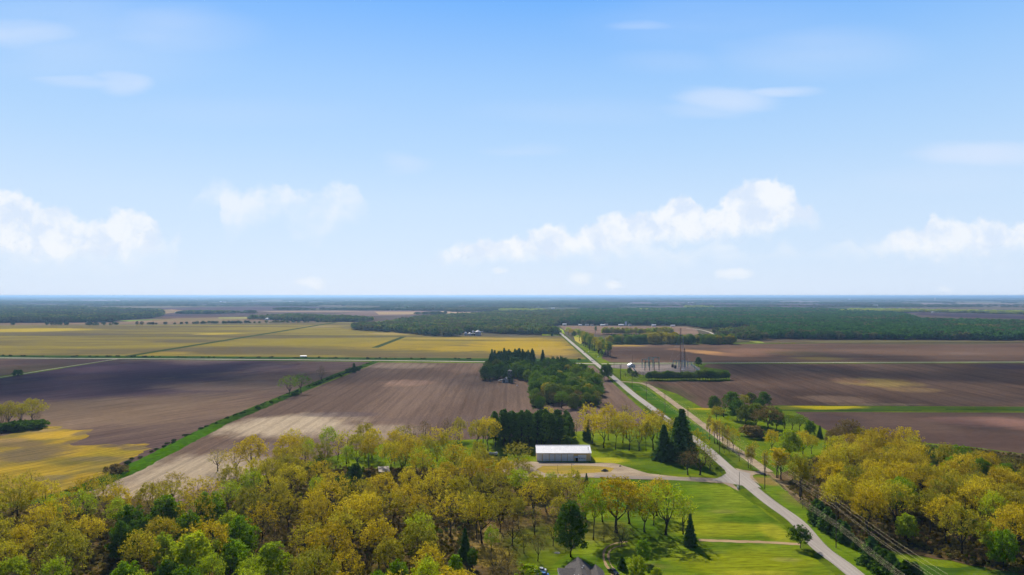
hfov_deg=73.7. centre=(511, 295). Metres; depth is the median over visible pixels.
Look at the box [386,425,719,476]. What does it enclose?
lawn
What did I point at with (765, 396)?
maple tree
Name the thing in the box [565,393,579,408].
leafy tree
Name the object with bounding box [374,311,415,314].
field
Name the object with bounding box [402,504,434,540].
oak tree
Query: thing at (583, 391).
leafy tree
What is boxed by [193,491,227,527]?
maple tree
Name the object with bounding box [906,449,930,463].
oak tree
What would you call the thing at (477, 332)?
grain bin
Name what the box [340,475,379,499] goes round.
oak tree
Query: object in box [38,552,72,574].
tall tree
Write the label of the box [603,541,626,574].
dirt track
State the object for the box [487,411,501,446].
pine tree
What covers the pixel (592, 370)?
leafy tree
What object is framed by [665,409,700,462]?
spruce tree
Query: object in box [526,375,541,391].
leafy tree
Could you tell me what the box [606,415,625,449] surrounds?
tall tree
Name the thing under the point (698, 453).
bare tree
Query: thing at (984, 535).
maple tree
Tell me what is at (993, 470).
oak tree
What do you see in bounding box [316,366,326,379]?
bare tree
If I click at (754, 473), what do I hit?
side road
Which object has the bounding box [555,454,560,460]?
sliding door
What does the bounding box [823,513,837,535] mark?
juniper bush
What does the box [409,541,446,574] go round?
tall tree
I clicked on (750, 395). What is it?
maple tree
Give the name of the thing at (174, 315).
field
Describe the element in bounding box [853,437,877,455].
oak tree
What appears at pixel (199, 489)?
oak tree
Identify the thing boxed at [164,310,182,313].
field
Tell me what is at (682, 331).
field
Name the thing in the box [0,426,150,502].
yellow crop
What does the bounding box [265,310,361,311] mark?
field
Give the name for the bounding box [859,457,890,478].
oak tree
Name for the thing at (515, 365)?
leafy tree
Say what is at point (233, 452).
oak tree
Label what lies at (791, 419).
oak tree
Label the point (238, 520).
maple tree
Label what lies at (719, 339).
leafy tree
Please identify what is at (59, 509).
maple tree
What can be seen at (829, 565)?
road verge
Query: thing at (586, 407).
oak tree
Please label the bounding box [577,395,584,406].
leafy tree
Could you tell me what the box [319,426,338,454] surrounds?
tall tree
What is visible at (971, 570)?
pasture
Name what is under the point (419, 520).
tall tree
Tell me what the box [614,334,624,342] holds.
leafy tree
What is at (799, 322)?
woodland
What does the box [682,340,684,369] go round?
lattice tower
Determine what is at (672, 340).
leafy tree
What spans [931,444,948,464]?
maple tree
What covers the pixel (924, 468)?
oak tree
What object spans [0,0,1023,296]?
sky
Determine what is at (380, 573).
maple tree
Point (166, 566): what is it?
maple tree
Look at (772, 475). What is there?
farm track
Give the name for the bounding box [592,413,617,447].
oak tree
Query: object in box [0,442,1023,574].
undergrowth
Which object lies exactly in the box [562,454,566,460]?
sliding door
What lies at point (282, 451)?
oak tree
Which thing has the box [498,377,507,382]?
barn
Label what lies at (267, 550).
maple tree
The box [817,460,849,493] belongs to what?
oak tree
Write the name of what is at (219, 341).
ditch
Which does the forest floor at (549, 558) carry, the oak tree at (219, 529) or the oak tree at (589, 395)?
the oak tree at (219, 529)
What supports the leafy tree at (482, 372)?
on the tilled field at (384, 397)
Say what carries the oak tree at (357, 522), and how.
on the forest floor at (549, 558)
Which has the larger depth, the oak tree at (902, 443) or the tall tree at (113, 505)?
the oak tree at (902, 443)
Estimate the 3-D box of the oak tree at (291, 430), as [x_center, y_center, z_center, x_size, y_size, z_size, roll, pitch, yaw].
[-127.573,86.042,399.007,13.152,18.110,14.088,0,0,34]
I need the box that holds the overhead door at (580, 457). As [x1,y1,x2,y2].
[578,455,585,460]
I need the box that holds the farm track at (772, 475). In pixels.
[766,472,810,504]
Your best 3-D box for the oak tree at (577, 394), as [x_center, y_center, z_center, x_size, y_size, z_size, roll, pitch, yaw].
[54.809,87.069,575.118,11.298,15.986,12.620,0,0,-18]
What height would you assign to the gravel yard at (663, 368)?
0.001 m
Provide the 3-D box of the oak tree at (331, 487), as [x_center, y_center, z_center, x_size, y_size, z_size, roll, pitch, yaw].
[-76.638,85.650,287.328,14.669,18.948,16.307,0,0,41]
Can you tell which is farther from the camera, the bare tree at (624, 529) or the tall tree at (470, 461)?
the tall tree at (470, 461)
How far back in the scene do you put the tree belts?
6144.72 m
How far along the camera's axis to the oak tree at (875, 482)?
288.91 m
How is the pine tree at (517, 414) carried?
on the lawn at (624, 455)
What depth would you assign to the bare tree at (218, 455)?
369.23 m
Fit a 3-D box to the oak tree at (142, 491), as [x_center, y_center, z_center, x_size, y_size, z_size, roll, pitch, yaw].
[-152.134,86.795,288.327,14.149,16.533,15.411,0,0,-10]
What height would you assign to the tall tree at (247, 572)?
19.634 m
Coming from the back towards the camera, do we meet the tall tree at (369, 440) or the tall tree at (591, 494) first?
the tall tree at (369, 440)
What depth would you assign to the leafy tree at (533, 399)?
587.40 m
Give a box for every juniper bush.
[616,556,626,569]
[806,498,818,522]
[808,501,825,526]
[815,506,832,530]
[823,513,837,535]
[830,519,851,540]
[835,521,854,544]
[850,537,861,549]
[853,536,881,569]
[865,546,880,568]
[869,548,890,574]
[878,552,898,574]
[888,561,900,574]
[892,559,915,574]
[907,561,925,574]
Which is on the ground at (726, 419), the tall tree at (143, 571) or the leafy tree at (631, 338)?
the leafy tree at (631, 338)
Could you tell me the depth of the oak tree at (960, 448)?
362.92 m
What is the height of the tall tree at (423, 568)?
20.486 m
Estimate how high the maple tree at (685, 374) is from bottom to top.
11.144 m
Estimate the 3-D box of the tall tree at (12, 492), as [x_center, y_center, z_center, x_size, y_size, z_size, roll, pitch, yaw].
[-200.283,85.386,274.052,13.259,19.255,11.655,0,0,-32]
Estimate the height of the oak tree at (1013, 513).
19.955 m
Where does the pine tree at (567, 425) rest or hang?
on the lawn at (624, 455)
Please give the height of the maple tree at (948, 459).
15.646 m
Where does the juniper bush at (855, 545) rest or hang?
on the grass verge at (774, 489)
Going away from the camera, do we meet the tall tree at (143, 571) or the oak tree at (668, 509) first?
the tall tree at (143, 571)
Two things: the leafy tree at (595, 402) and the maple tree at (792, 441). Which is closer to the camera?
the maple tree at (792, 441)
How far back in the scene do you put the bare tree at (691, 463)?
360.85 m
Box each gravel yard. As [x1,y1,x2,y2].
[503,461,738,490]
[607,364,699,374]
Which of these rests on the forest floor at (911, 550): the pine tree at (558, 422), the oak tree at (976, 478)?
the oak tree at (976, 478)
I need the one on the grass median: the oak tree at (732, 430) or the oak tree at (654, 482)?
the oak tree at (732, 430)
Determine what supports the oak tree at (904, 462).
on the forest floor at (911, 550)
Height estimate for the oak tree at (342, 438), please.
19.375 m
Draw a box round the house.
[557,557,604,574]
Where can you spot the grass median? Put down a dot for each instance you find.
(667, 409)
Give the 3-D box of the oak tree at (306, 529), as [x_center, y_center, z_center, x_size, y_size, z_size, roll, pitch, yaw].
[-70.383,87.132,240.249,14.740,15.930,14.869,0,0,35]
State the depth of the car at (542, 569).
234.13 m
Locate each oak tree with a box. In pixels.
[0,401,21,421]
[0,473,40,518]
[0,514,18,541]
[0,539,28,572]
[7,401,36,419]
[17,397,49,418]
[17,504,59,535]
[24,479,66,507]
[24,518,88,555]
[27,529,93,574]
[32,498,83,535]
[66,474,110,516]
[70,514,108,550]
[83,482,122,517]
[85,472,114,496]
[133,482,170,514]
[139,515,182,543]
[148,480,190,507]
[161,472,188,496]
[175,490,216,521]
[175,518,231,573]
[180,475,222,504]
[211,463,244,501]
[219,446,247,467]
[231,487,270,523]
[233,434,269,473]
[241,456,269,487]
[245,500,279,542]
[253,458,288,496]
[254,472,291,509]
[263,480,293,517]
[267,446,303,475]
[269,452,303,483]
[272,491,303,526]
[273,434,307,462]
[273,463,307,499]
[277,375,299,394]
[280,428,302,455]
[283,541,341,574]
[287,520,328,555]
[290,442,314,467]
[292,373,313,392]
[295,436,315,460]
[295,500,341,544]
[297,459,326,487]
[297,520,355,561]
[306,459,334,479]
[308,476,347,517]
[314,471,351,510]
[320,546,364,574]
[324,506,368,561]
[329,494,372,543]
[333,430,358,463]
[333,571,348,574]
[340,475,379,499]
[341,434,370,461]
[341,490,387,531]
[350,492,379,526]
[354,422,375,453]
[358,514,397,566]
[362,426,384,458]
[362,471,398,508]
[372,536,404,571]
[375,489,412,526]
[378,440,402,468]
[386,483,423,518]
[387,445,417,471]
[392,425,412,454]
[396,432,416,458]
[396,520,439,564]
[400,435,423,468]
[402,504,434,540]
[405,492,437,518]
[406,450,436,487]
[413,472,445,514]
[419,465,452,505]
[425,427,447,460]
[431,489,466,536]
[433,460,457,489]
[437,443,469,475]
[438,565,474,574]
[441,442,467,465]
[444,426,463,448]
[444,473,477,513]
[452,416,467,430]
[453,452,480,476]
[457,487,486,523]
[459,491,501,542]
[467,419,487,448]
[470,470,493,493]
[476,416,501,450]
[478,458,502,477]
[478,468,513,500]
[483,495,516,531]
[485,487,517,519]
[489,556,525,574]
[503,442,531,464]
[507,456,533,487]
[517,480,550,518]
[522,471,546,492]
[533,477,564,511]
[548,474,580,501]
[549,473,569,492]
[554,391,571,407]
[567,477,598,518]
[570,390,582,404]
[578,401,598,423]
[581,414,605,443]
[582,392,592,404]
[583,475,651,532]
[590,384,604,395]
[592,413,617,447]
[599,403,617,439]
[607,478,648,523]
[611,412,636,442]
[618,418,639,449]
[623,491,663,532]
[629,409,650,439]
[636,482,698,534]
[639,476,674,515]
[640,414,672,449]
[650,409,665,437]
[659,417,674,440]
[687,428,710,460]
[695,441,711,464]
[710,406,725,420]
[726,426,740,450]
[739,395,750,402]
[749,404,784,430]
[763,429,781,446]
[784,413,800,429]
[790,414,808,431]
[794,430,814,454]
[803,434,819,453]
[811,456,841,479]
[812,450,839,472]
[817,446,850,470]
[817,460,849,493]
[819,474,850,509]
[820,474,855,518]
[822,435,848,450]
[824,429,842,443]
[829,442,852,463]
[830,425,849,440]
[833,442,868,468]
[836,419,862,443]
[836,463,870,493]
[837,433,855,445]
[844,482,888,523]
[847,442,868,465]
[848,486,890,533]
[850,426,866,440]
[850,442,879,463]
[850,470,884,510]
[852,430,889,450]
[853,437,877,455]
[854,475,891,519]
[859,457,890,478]
[861,427,887,443]
[864,465,893,485]
[867,427,900,449]
[870,448,884,461]
[873,449,909,476]
[875,479,916,529]
[877,443,902,466]
[880,448,911,466]
[882,459,918,480]
[882,460,922,488]
[885,437,910,451]
[887,426,924,447]
[902,452,927,489]
[905,442,932,462]
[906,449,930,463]
[908,459,935,489]
[912,464,943,498]
[920,492,964,542]
[921,472,964,516]
[926,473,976,508]
[932,465,960,490]
[936,501,988,553]
[938,460,966,479]
[941,453,984,475]
[946,444,974,464]
[951,479,1000,527]
[959,474,986,507]
[961,449,990,465]
[961,470,987,496]
[962,474,1008,521]
[965,451,1000,467]
[979,465,1018,491]
[988,504,1023,554]
[992,489,1023,529]
[995,468,1023,492]
[997,482,1022,505]
[1002,501,1023,548]
[1010,468,1023,486]
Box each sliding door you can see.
[537,454,541,460]
[543,454,548,460]
[550,454,554,460]
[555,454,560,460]
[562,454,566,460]
[568,454,573,460]
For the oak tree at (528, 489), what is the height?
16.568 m
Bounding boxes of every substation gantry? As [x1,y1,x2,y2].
[642,359,652,367]
[673,360,685,366]
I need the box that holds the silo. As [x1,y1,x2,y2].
[507,370,512,382]
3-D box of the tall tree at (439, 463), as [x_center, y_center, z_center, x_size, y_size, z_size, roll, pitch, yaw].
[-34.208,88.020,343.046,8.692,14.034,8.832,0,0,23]
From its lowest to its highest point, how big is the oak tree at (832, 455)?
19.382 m
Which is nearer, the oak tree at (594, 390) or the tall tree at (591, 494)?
the tall tree at (591, 494)
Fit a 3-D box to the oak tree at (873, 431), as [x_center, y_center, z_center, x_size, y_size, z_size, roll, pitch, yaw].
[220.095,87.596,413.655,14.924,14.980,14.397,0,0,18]
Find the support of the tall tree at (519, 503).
on the forest floor at (549, 558)
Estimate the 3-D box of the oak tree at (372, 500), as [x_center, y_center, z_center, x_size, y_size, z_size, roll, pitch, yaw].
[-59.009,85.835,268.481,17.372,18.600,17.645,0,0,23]
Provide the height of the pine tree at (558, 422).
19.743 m
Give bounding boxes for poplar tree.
[596,339,602,350]
[606,341,612,356]
[706,413,712,439]
[708,418,715,443]
[714,419,721,443]
[718,423,727,447]
[724,424,729,448]
[744,445,750,467]
[748,444,755,468]
[761,449,769,475]
[769,447,785,477]
[771,448,790,479]
[794,458,816,496]
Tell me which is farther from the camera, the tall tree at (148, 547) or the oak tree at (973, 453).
the oak tree at (973, 453)
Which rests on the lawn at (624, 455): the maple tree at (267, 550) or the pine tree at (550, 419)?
the pine tree at (550, 419)
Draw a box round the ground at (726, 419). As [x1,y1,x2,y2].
[0,297,1023,567]
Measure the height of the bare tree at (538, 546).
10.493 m
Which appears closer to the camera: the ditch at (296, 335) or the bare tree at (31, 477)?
the bare tree at (31, 477)
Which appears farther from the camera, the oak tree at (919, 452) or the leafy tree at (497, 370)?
the leafy tree at (497, 370)
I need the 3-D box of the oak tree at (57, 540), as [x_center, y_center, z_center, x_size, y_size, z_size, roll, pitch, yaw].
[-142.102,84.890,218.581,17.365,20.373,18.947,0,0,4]
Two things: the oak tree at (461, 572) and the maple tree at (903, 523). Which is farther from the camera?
the maple tree at (903, 523)
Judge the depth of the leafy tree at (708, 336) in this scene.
1325.28 m
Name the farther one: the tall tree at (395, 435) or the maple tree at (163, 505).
the tall tree at (395, 435)
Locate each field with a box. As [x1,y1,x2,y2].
[0,317,315,324]
[0,322,585,358]
[0,359,112,375]
[0,359,367,493]
[83,300,119,300]
[84,362,645,502]
[140,318,243,321]
[160,306,329,310]
[162,311,262,317]
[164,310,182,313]
[218,317,246,318]
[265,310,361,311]
[331,310,429,315]
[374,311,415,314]
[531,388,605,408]
[560,326,697,334]
[574,335,581,343]
[602,342,1023,362]
[628,299,743,306]
[640,363,1023,407]
[682,335,758,341]
[756,301,818,302]
[756,338,1023,342]
[777,304,853,306]
[796,412,1023,453]
[803,340,1023,342]
[903,302,1022,302]
[916,313,1023,317]
[922,303,1019,305]
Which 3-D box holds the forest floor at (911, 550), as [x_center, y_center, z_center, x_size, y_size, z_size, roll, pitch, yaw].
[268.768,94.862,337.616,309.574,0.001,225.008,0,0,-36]
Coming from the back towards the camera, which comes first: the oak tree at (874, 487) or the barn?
the barn
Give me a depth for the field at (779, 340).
1428.92 m
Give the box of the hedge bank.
[64,361,377,490]
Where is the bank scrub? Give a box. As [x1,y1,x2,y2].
[102,362,370,471]
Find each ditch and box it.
[126,322,336,355]
[138,336,182,336]
[278,335,314,335]
[372,337,403,347]
[453,340,508,340]
[782,410,897,410]
[945,409,1023,409]
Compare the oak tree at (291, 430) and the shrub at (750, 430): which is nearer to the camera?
the oak tree at (291, 430)
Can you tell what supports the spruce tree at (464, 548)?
on the forest floor at (549, 558)
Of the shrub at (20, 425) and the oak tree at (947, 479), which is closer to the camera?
the oak tree at (947, 479)
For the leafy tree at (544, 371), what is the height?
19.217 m
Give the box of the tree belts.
[0,296,1023,313]
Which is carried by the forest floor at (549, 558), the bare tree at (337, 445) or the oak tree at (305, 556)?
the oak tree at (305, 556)
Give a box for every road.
[64,358,595,363]
[551,325,864,574]
[605,362,897,363]
[621,381,772,471]
[713,462,759,486]
[736,468,768,483]
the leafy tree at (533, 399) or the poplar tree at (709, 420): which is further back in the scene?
the leafy tree at (533, 399)
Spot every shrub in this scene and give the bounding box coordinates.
[0,422,14,431]
[5,419,34,429]
[6,421,27,431]
[11,369,23,375]
[27,419,50,428]
[103,463,129,473]
[514,563,542,574]
[738,424,766,437]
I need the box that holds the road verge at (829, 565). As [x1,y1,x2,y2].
[553,325,865,574]
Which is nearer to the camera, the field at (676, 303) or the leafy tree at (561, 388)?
the leafy tree at (561, 388)
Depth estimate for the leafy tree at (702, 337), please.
1341.37 m
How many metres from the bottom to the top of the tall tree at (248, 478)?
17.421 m
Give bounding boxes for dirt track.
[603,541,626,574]
[607,545,625,567]
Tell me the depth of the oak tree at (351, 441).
372.75 m
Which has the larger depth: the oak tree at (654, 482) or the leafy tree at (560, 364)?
the leafy tree at (560, 364)
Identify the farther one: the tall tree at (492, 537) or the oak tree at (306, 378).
the oak tree at (306, 378)
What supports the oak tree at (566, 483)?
on the forest floor at (549, 558)
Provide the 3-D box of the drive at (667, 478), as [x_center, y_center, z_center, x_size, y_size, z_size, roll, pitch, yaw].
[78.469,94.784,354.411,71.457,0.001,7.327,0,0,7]
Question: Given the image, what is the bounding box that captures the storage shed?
[535,445,591,461]
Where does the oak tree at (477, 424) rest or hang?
on the lawn at (624, 455)
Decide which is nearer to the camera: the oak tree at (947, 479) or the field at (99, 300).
the oak tree at (947, 479)
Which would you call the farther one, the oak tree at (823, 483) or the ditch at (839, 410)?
the ditch at (839, 410)
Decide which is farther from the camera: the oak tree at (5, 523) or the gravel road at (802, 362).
the gravel road at (802, 362)
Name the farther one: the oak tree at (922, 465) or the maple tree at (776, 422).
the maple tree at (776, 422)
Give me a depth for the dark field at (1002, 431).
502.54 m
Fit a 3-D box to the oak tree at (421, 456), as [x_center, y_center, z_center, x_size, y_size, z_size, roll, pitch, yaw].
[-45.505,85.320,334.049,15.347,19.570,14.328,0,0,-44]
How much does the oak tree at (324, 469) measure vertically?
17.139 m
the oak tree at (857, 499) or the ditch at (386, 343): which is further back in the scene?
the ditch at (386, 343)
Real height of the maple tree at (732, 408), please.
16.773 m
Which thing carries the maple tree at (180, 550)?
on the forest floor at (549, 558)
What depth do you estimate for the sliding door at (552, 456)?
391.10 m
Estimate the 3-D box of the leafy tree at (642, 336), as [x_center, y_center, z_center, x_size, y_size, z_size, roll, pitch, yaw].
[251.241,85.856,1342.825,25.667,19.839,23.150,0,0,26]
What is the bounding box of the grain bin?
[475,330,480,335]
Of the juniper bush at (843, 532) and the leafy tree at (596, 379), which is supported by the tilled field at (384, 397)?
the leafy tree at (596, 379)
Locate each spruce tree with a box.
[457,528,471,561]
[540,350,545,363]
[582,413,591,440]
[650,425,676,461]
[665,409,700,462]
[669,417,677,438]
[682,513,697,546]
[816,426,823,438]
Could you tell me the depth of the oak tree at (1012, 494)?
275.36 m
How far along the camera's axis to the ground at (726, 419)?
968.28 m
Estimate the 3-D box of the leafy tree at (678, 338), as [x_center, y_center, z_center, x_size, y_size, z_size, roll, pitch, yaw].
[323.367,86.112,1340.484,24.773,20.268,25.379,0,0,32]
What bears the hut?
on the forest floor at (549, 558)
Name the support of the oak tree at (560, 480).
on the forest floor at (549, 558)
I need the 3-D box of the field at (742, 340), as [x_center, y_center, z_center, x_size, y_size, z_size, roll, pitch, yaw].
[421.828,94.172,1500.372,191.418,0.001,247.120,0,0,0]
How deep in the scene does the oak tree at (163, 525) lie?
246.82 m
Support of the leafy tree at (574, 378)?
on the tilled field at (384, 397)
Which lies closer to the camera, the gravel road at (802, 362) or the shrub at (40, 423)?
the shrub at (40, 423)
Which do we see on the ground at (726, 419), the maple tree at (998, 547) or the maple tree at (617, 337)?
the maple tree at (617, 337)
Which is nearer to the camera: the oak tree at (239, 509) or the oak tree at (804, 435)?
the oak tree at (239, 509)
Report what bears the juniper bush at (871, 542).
on the grass verge at (774, 489)
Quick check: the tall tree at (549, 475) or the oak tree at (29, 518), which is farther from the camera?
the tall tree at (549, 475)
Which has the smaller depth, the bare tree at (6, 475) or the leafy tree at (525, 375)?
the bare tree at (6, 475)
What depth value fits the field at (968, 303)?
8042.44 m
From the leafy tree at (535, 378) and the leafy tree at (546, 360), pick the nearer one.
the leafy tree at (535, 378)
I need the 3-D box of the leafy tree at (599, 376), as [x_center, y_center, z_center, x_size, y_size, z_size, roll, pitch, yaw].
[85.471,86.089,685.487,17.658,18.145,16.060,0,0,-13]
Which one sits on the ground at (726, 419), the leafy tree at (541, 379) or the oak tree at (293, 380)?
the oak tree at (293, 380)
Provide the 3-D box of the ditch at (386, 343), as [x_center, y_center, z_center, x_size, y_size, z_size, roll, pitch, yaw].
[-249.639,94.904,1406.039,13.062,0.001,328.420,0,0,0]
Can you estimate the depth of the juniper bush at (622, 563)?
236.45 m
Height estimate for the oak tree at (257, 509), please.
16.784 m
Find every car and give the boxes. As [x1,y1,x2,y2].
[534,567,546,571]
[607,568,618,574]
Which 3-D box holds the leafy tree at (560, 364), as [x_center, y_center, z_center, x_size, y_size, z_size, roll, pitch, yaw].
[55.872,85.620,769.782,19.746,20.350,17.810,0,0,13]
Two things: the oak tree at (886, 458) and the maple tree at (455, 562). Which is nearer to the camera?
the maple tree at (455, 562)
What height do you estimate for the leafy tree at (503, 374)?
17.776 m
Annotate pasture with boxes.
[918,563,1020,574]
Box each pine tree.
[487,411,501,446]
[496,411,508,445]
[501,408,510,444]
[502,412,514,445]
[509,411,518,443]
[511,412,522,439]
[513,410,527,446]
[521,410,535,445]
[530,410,544,444]
[536,412,551,444]
[545,414,555,444]
[546,413,558,444]
[553,410,558,417]
[553,415,566,441]
[562,413,573,443]
[563,415,576,442]
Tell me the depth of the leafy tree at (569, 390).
599.38 m
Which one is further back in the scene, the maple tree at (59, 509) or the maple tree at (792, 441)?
the maple tree at (792, 441)
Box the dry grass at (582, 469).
[536,465,613,473]
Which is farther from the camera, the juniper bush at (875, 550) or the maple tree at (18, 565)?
the juniper bush at (875, 550)
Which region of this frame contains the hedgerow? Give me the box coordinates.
[1,355,580,359]
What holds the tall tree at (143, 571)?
on the forest floor at (549, 558)
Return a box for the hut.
[378,466,389,476]
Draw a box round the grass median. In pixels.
[625,383,759,470]
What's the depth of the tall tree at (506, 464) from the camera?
322.63 m
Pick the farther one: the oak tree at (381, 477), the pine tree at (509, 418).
the pine tree at (509, 418)
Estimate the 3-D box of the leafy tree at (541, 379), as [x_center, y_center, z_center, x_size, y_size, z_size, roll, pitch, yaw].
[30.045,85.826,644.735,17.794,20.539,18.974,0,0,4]
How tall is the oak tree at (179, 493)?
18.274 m
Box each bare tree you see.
[0,412,9,422]
[0,471,18,492]
[15,469,44,501]
[106,473,123,495]
[207,449,226,470]
[235,493,255,518]
[257,536,281,557]
[262,519,287,540]
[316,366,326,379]
[332,439,343,459]
[377,513,398,540]
[403,421,417,438]
[416,420,431,440]
[440,417,455,432]
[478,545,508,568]
[492,543,521,566]
[497,513,525,545]
[515,533,532,552]
[522,504,544,534]
[528,534,544,560]
[543,522,557,545]
[609,523,635,546]
[620,405,633,438]
[633,423,644,450]
[645,487,667,525]
[671,499,693,533]
[676,451,696,474]
[682,444,719,474]
[703,452,717,470]
[717,397,730,416]
[735,441,743,460]
[777,413,792,428]
[807,456,817,479]
[916,443,936,464]
[1001,456,1023,472]
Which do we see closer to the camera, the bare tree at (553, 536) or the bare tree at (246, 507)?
the bare tree at (553, 536)
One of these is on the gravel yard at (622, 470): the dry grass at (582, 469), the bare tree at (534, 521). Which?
the dry grass at (582, 469)
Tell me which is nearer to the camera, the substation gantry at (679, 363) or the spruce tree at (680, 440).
the spruce tree at (680, 440)
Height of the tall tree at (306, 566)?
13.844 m
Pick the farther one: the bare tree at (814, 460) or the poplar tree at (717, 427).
the poplar tree at (717, 427)
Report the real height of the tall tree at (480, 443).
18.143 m
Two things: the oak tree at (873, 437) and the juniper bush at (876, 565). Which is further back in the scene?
the oak tree at (873, 437)
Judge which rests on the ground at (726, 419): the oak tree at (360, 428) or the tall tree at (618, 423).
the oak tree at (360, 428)
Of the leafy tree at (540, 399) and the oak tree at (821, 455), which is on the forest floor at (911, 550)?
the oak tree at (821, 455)
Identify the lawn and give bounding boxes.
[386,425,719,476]
[546,478,834,574]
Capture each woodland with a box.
[0,305,332,324]
[247,308,769,338]
[498,305,1023,313]
[550,306,1023,339]
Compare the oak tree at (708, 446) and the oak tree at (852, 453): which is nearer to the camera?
the oak tree at (852, 453)
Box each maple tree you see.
[0,554,32,574]
[35,498,63,524]
[104,519,145,560]
[109,504,149,539]
[109,560,143,574]
[147,494,184,535]
[148,532,175,567]
[153,559,178,574]
[160,529,220,574]
[167,509,202,544]
[171,564,200,574]
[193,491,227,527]
[212,509,243,539]
[212,538,250,574]
[220,514,260,556]
[255,540,293,574]
[313,455,324,468]
[332,474,351,495]
[346,462,363,486]
[371,569,386,574]
[385,559,408,574]
[448,554,463,573]
[467,547,477,568]
[553,499,587,556]
[599,364,608,377]
[604,335,613,342]
[605,363,612,375]
[613,335,621,343]
[627,555,646,574]
[635,537,651,560]
[644,372,651,378]
[649,566,662,574]
[662,370,673,378]
[679,335,688,342]
[681,371,691,379]
[686,372,693,379]
[687,335,696,342]
[695,357,701,366]
[695,370,705,378]
[703,369,711,379]
[705,370,715,379]
[707,396,720,409]
[711,371,721,378]
[722,370,729,379]
[722,391,738,407]
[726,333,737,341]
[727,398,744,420]
[735,404,755,422]
[744,402,766,425]
[745,392,756,403]
[752,398,765,405]
[758,391,771,404]
[767,407,784,428]
[777,429,802,454]
[786,524,812,547]
[803,420,816,433]
[882,476,913,512]
[894,512,919,540]
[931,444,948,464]
[940,456,963,473]
[952,508,977,535]
[969,457,992,482]
[974,519,1001,543]
[984,527,1020,567]
[992,463,1018,485]
[1009,511,1023,537]
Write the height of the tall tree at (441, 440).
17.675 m
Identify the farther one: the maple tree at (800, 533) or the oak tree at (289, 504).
the oak tree at (289, 504)
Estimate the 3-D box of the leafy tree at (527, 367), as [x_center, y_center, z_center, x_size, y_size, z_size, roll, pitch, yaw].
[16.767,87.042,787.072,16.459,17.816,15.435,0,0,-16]
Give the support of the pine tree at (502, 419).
on the lawn at (624, 455)
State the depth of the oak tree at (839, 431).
419.38 m
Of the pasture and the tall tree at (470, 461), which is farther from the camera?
the tall tree at (470, 461)
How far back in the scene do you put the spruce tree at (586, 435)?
444.71 m
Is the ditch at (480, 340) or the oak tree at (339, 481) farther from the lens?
the ditch at (480, 340)
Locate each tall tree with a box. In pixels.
[0,495,11,517]
[1,483,32,527]
[7,521,35,553]
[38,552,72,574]
[69,488,98,532]
[102,485,132,509]
[102,495,129,520]
[117,527,160,568]
[128,568,153,574]
[195,552,227,574]
[215,479,241,511]
[231,551,267,574]
[236,566,262,574]
[238,468,266,495]
[292,552,318,574]
[301,438,313,465]
[301,486,330,530]
[308,474,324,498]
[310,440,334,463]
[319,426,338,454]
[339,444,356,472]
[359,435,378,469]
[383,429,403,463]
[398,466,419,503]
[404,510,435,558]
[408,446,433,480]
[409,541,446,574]
[410,553,440,574]
[416,433,431,448]
[418,438,441,471]
[433,458,448,484]
[438,431,449,454]
[456,454,480,482]
[462,492,487,538]
[469,438,487,455]
[474,446,489,470]
[483,525,501,559]
[495,456,516,493]
[508,467,530,492]
[510,497,527,528]
[546,471,557,482]
[546,493,570,521]
[567,468,580,487]
[577,483,607,539]
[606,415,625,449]
[640,420,653,438]
[786,451,813,499]
[862,450,879,468]
[890,476,921,512]
[901,434,921,451]
[911,488,945,533]
[931,442,959,461]
[950,472,969,494]
[975,490,1008,518]
[989,465,1012,488]
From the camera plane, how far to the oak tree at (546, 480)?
299.28 m
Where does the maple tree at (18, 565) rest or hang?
on the forest floor at (549, 558)
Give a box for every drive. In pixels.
[594,475,715,480]
[698,539,799,544]
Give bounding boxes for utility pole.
[835,512,837,547]
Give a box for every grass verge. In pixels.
[0,355,588,361]
[753,475,902,574]
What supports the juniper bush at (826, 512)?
on the grass verge at (774, 489)
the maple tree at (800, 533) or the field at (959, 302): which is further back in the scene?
the field at (959, 302)
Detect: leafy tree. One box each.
[478,365,492,379]
[488,364,500,378]
[491,359,501,365]
[495,362,505,377]
[500,365,513,377]
[511,361,522,376]
[516,366,527,378]
[521,363,531,373]
[522,369,530,380]
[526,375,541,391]
[526,381,541,397]
[527,388,540,400]
[528,370,542,381]
[529,393,537,405]
[534,395,545,407]
[537,375,551,383]
[538,368,548,374]
[540,382,552,399]
[542,357,552,364]
[543,382,560,402]
[548,370,556,375]
[552,378,565,390]
[553,383,565,399]
[556,372,566,380]
[558,363,567,370]
[559,357,569,363]
[561,385,576,403]
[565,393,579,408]
[566,380,580,393]
[569,364,581,374]
[569,376,582,381]
[571,385,580,392]
[577,386,591,402]
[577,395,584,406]
[581,383,593,400]
[584,381,596,397]
[586,368,597,373]
[586,376,604,394]
[590,394,601,405]
[593,372,604,385]
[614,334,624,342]
[624,334,633,343]
[632,335,641,343]
[637,334,645,343]
[640,334,647,343]
[646,332,660,343]
[662,333,676,343]
[674,334,680,343]
[699,334,709,343]
[704,334,717,343]
[712,335,724,343]
[724,334,735,343]
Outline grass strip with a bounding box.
[777,406,1023,411]
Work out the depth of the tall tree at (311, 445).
379.95 m
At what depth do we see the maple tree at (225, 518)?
258.73 m

